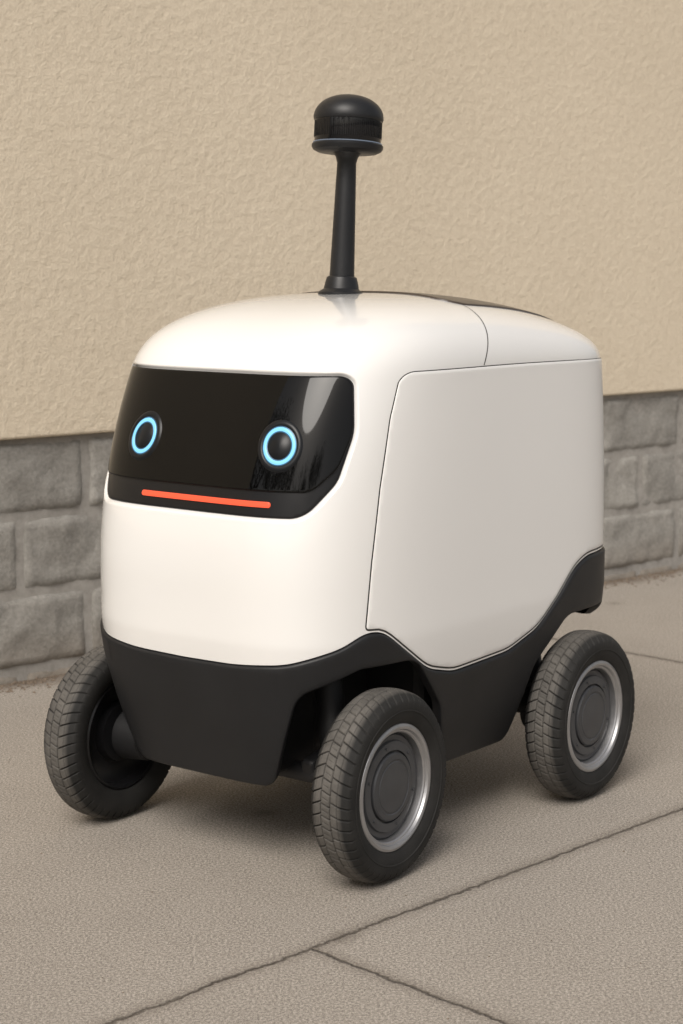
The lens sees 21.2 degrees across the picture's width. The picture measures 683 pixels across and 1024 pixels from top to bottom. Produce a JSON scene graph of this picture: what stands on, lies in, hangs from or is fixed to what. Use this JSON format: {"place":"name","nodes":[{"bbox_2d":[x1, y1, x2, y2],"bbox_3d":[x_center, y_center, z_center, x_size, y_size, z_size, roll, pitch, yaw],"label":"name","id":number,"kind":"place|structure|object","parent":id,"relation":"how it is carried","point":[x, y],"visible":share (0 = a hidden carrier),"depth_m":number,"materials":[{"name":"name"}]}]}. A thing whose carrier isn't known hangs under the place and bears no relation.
{"place":"outdoors","nodes":[
{"label":"outdoors","id":0,"kind":"place"},
{"bbox_2d":[280,690,315,772],"bbox_3d":[-0.193,0.361,3.392,0.280,0.200,0.140,6,10,38],"label":"wheel well","id":1,"kind":"object","parent":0,"point":[300,745],"visible":0.03,"depth_m":3.32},
{"bbox_2d":[279,761,313,782],"bbox_3d":[-0.193,0.459,3.406,0.540,0.034,0.034,6,10,38],"label":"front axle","id":2,"kind":"object","parent":1,"relation":"attached to","point":[295,771],"depth_m":3.30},
{"bbox_2d":[302,748,319,774],"bbox_3d":[-0.014,0.440,3.339,0.030,0.035,0.160,6,22,38],"label":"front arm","id":3,"kind":"object","parent":2,"relation":"on","point":[309,763],"visible":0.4,"depth_m":3.28},
{"bbox_2d":[316,669,366,749],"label":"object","id":4,"kind":"object","parent":2,"relation":"on","point":[354,684],"depth_m":3.45,"materials":[{"name":"black plastic"}]},
{"bbox_2d":[0,568,682,1023],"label":"pavement","id":5,"kind":"structure","parent":0,"point":[244,902],"depth_m":3.15,"materials":[{"name":"concrete"}]},
{"bbox_2d":[44,645,170,817],"bbox_3d":[-0.449,0.432,3.599,0.084,0.345,0.345,6,10,35],"label":"front wheel","id":6,"kind":"object","parent":5,"relation":"on","point":[92,772],"visible":0.61,"depth_m":3.50,"materials":[{"name":"rubber"}]},
{"bbox_2d":[0,390,682,680],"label":"mortar backing","id":7,"kind":"object","parent":5,"relation":"on","point":[86,586],"visible":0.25,"depth_m":4.85,"materials":[{"name":"grey concrete"}]},
{"bbox_2d":[0,0,682,439],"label":"building wall","id":8,"kind":"structure","parent":7,"relation":"on","point":[162,162],"depth_m":5.16,"materials":[{"name":"paint"}]},
{"bbox_2d":[0,394,682,684],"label":"block course","id":9,"kind":"object","parent":7,"relation":"attached to","point":[57,550],"visible":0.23,"depth_m":4.83,"materials":[{"name":"grey stone"}]},
{"bbox_2d":[311,687,445,882],"bbox_3d":[0.070,0.484,3.230,0.084,0.345,0.345,6,10,35],"label":"front wheel","id":10,"kind":"object","parent":5,"relation":"on","point":[378,786],"visible":1,"depth_m":3.17,"materials":[{"name":"rubber"}]},
{"bbox_2d":[525,630,634,798],"bbox_3d":[0.492,0.413,3.729,0.084,0.345,0.345,6,10,37],"label":"wheel","id":11,"kind":"object","parent":5,"relation":"on","point":[579,716],"visible":1,"depth_m":3.67,"materials":[{"name":"rubber"}]},
{"bbox_2d":[0,568,682,1018],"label":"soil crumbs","id":12,"kind":"object","parent":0,"point":[234,782],"visible":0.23,"depth_m":4.77,"materials":[{"name":"brown soil"}]},
{"label":"front strut","id":13,"kind":"object","parent":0,"visible":0},
{"bbox_2d":[315,678,344,747],"bbox_3d":[-0.019,0.359,3.299,0.052,0.135,0.052,-3,-8,-20],"label":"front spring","id":14,"kind":"object","parent":13,"relation":"attached to","point":[330,701],"visible":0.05,"depth_m":3.28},
{"label":"front spring","id":15,"kind":"object","parent":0,"visible":0},
{"label":"front strut","id":16,"kind":"object","parent":15,"relation":"on","visible":0},
{"bbox_2d":[112,712,148,760],"bbox_3d":[-0.394,0.437,3.561,0.060,0.100,0.100,6,10,38],"label":"front motor","id":17,"kind":"object","parent":16,"relation":"attached to","point":[124,744],"visible":0.34,"depth_m":3.53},
{"bbox_3d":[0.027,0.196,3.653,0.631,0.025,0.960,6,10,38],"label":"floor plate","id":18,"kind":"object","parent":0,"visible":0},
{"bbox_2d":[100,292,602,669],"bbox_3d":[0.025,-0.089,3.610,0.664,0.689,1.008,6,10,38],"label":"body shell","id":19,"kind":"object","parent":18,"relation":"on","point":[233,589],"visible":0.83,"depth_m":3.22,"materials":[{"name":"white paint"}]},
{"bbox_2d":[107,366,353,518],"bbox_3d":[-0.230,-0.130,3.275,0.557,0.243,0.145,6,10,38],"label":"visor bezel","id":20,"kind":"object","parent":19,"relation":"attached to","point":[282,505],"visible":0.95,"depth_m":3.18,"materials":[{"name":"black plastic"}]},
{"bbox_2d":[129,411,161,459],"bbox_3d":[-0.359,-0.139,3.323,0.086,0.090,0.033,6,10,38],"label":"eye housing","id":21,"kind":"object","parent":20,"relation":"attached to","point":[144,434],"visible":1,"depth_m":3.32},
{"bbox_2d":[132,418,155,452],"bbox_3d":[-0.360,-0.140,3.322,0.061,0.064,0.023,6,10,38],"label":"eye ring","id":22,"kind":"object","parent":21,"relation":"attached to","point":[135,448],"visible":1,"depth_m":3.32,"materials":[{"name":"blue"}]},
{"bbox_2d":[132,417,156,453],"bbox_3d":[-0.360,-0.140,3.322,0.065,0.068,0.024,6,10,38],"label":"eye diffuser","id":23,"kind":"object","parent":21,"relation":"attached to","point":[151,438],"visible":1,"depth_m":3.32,"materials":[{"name":"blue"}]},
{"bbox_2d":[142,490,270,507],"bbox_3d":[-0.244,-0.023,3.215,0.296,0.011,0.013,6,10,36],"label":"smile light bar","id":24,"kind":"object","parent":20,"relation":"attached to","point":[208,499],"visible":1,"depth_m":3.20,"materials":[{"name":"orange"}]},
{"bbox_2d":[108,366,352,492],"bbox_3d":[-0.230,-0.152,3.272,0.559,0.198,0.134,6,10,38],"label":"visor glass","id":25,"kind":"object","parent":20,"relation":"in","point":[215,425],"visible":1,"depth_m":3.20,"materials":[{"name":"black glass"}]},
{"bbox_2d":[258,420,302,472],"bbox_3d":[-0.107,-0.113,3.138,0.086,0.090,0.032,4,9,25],"label":"eye housing","id":26,"kind":"object","parent":20,"relation":"attached to","point":[279,445],"visible":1,"depth_m":3.13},
{"bbox_2d":[263,427,295,464],"bbox_3d":[-0.107,-0.114,3.136,0.061,0.064,0.022,4,9,25],"label":"eye ring","id":27,"kind":"object","parent":26,"relation":"attached to","point":[291,454],"visible":1,"depth_m":3.13,"materials":[{"name":"blue"}]},
{"bbox_2d":[262,426,296,465],"bbox_3d":[-0.107,-0.114,3.137,0.065,0.068,0.023,4,9,25],"label":"eye diffuser","id":28,"kind":"object","parent":26,"relation":"attached to","point":[290,450],"visible":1,"depth_m":3.14,"materials":[{"name":"blue"}]},
{"bbox_2d":[312,94,383,294],"bbox_3d":[0.007,-0.610,3.514,0.138,0.385,0.138,6,6,38],"label":"sensor mast","id":29,"kind":"object","parent":19,"relation":"on","point":[347,130],"visible":0.96,"depth_m":3.49,"materials":[{"name":"grey plastic"}]},
{"bbox_2d":[314,117,381,142],"bbox_3d":[0.013,-0.731,3.504,0.130,0.045,0.130,6,6,38],"label":"lidar window","id":30,"kind":"structure","parent":29,"relation":"in","point":[334,122],"depth_m":3.45,"materials":[{"name":"black plastic"}]},
{"bbox_2d":[305,291,553,320],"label":"roof panel","id":31,"kind":"structure","parent":19,"relation":"on","point":[463,301],"depth_m":3.53,"materials":[{"name":"plastic"}]},
{"bbox_2d":[462,304,487,364],"bbox_3d":[0.234,-0.346,3.450,0.202,0.123,0.032,16,18,63],"label":"roof seam","id":32,"kind":"object","parent":19,"relation":"attached to","point":[487,337],"visible":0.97,"depth_m":3.39,"materials":[{"name":"grey plastic"}]},
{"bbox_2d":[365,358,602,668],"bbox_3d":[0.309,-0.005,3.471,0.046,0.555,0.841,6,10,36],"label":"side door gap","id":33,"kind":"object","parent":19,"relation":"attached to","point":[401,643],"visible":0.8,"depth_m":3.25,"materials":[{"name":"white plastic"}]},
{"bbox_2d":[367,358,603,666],"bbox_3d":[0.309,-0.005,3.472,0.048,0.551,0.837,6,10,36],"label":"side door","id":34,"kind":"structure","parent":19,"relation":"attached to","point":[489,527],"depth_m":3.39,"materials":[{"name":"white plastic"}]},
{"bbox_2d":[100,547,604,785],"bbox_3d":[0.027,0.267,3.663,0.674,0.353,1.013,6,10,38],"label":"skirt","id":35,"kind":"object","parent":18,"relation":"on","point":[224,720],"visible":0.66,"depth_m":3.31,"materials":[{"name":"grey plastic"}]},
{"bbox_2d":[378,632,428,667],"bbox_3d":[0.026,0.171,3.649,0.664,0.164,1.004,6,10,38],"label":"shell rim","id":36,"kind":"object","parent":18,"relation":"on","point":[402,647],"visible":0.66,"depth_m":3.24,"materials":[{"name":"white paint"}]},
{"bbox_3d":[0.216,0.386,3.925,0.540,0.034,0.034,6,10,38],"label":"rear axle","id":37,"kind":"object","parent":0,"visible":0},
{"bbox_2d":[520,686,530,725],"bbox_3d":[0.417,0.407,3.769,0.060,0.100,0.100,6,10,38],"label":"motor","id":38,"kind":"object","parent":37,"relation":"attached to","point":[524,704],"visible":0.21,"depth_m":3.75,"materials":[{"name":"black metal"}]},
{"label":"rear arm","id":39,"kind":"object","parent":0,"visible":0},
{"bbox_2d":[529,655,541,680],"bbox_3d":[0.391,0.286,3.818,0.052,0.135,0.052,-3,-8,-20],"label":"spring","id":40,"kind":"object","parent":39,"relation":"on","point":[535,667],"visible":0.09,"depth_m":3.79,"materials":[{"name":"black metal"}]}
]}

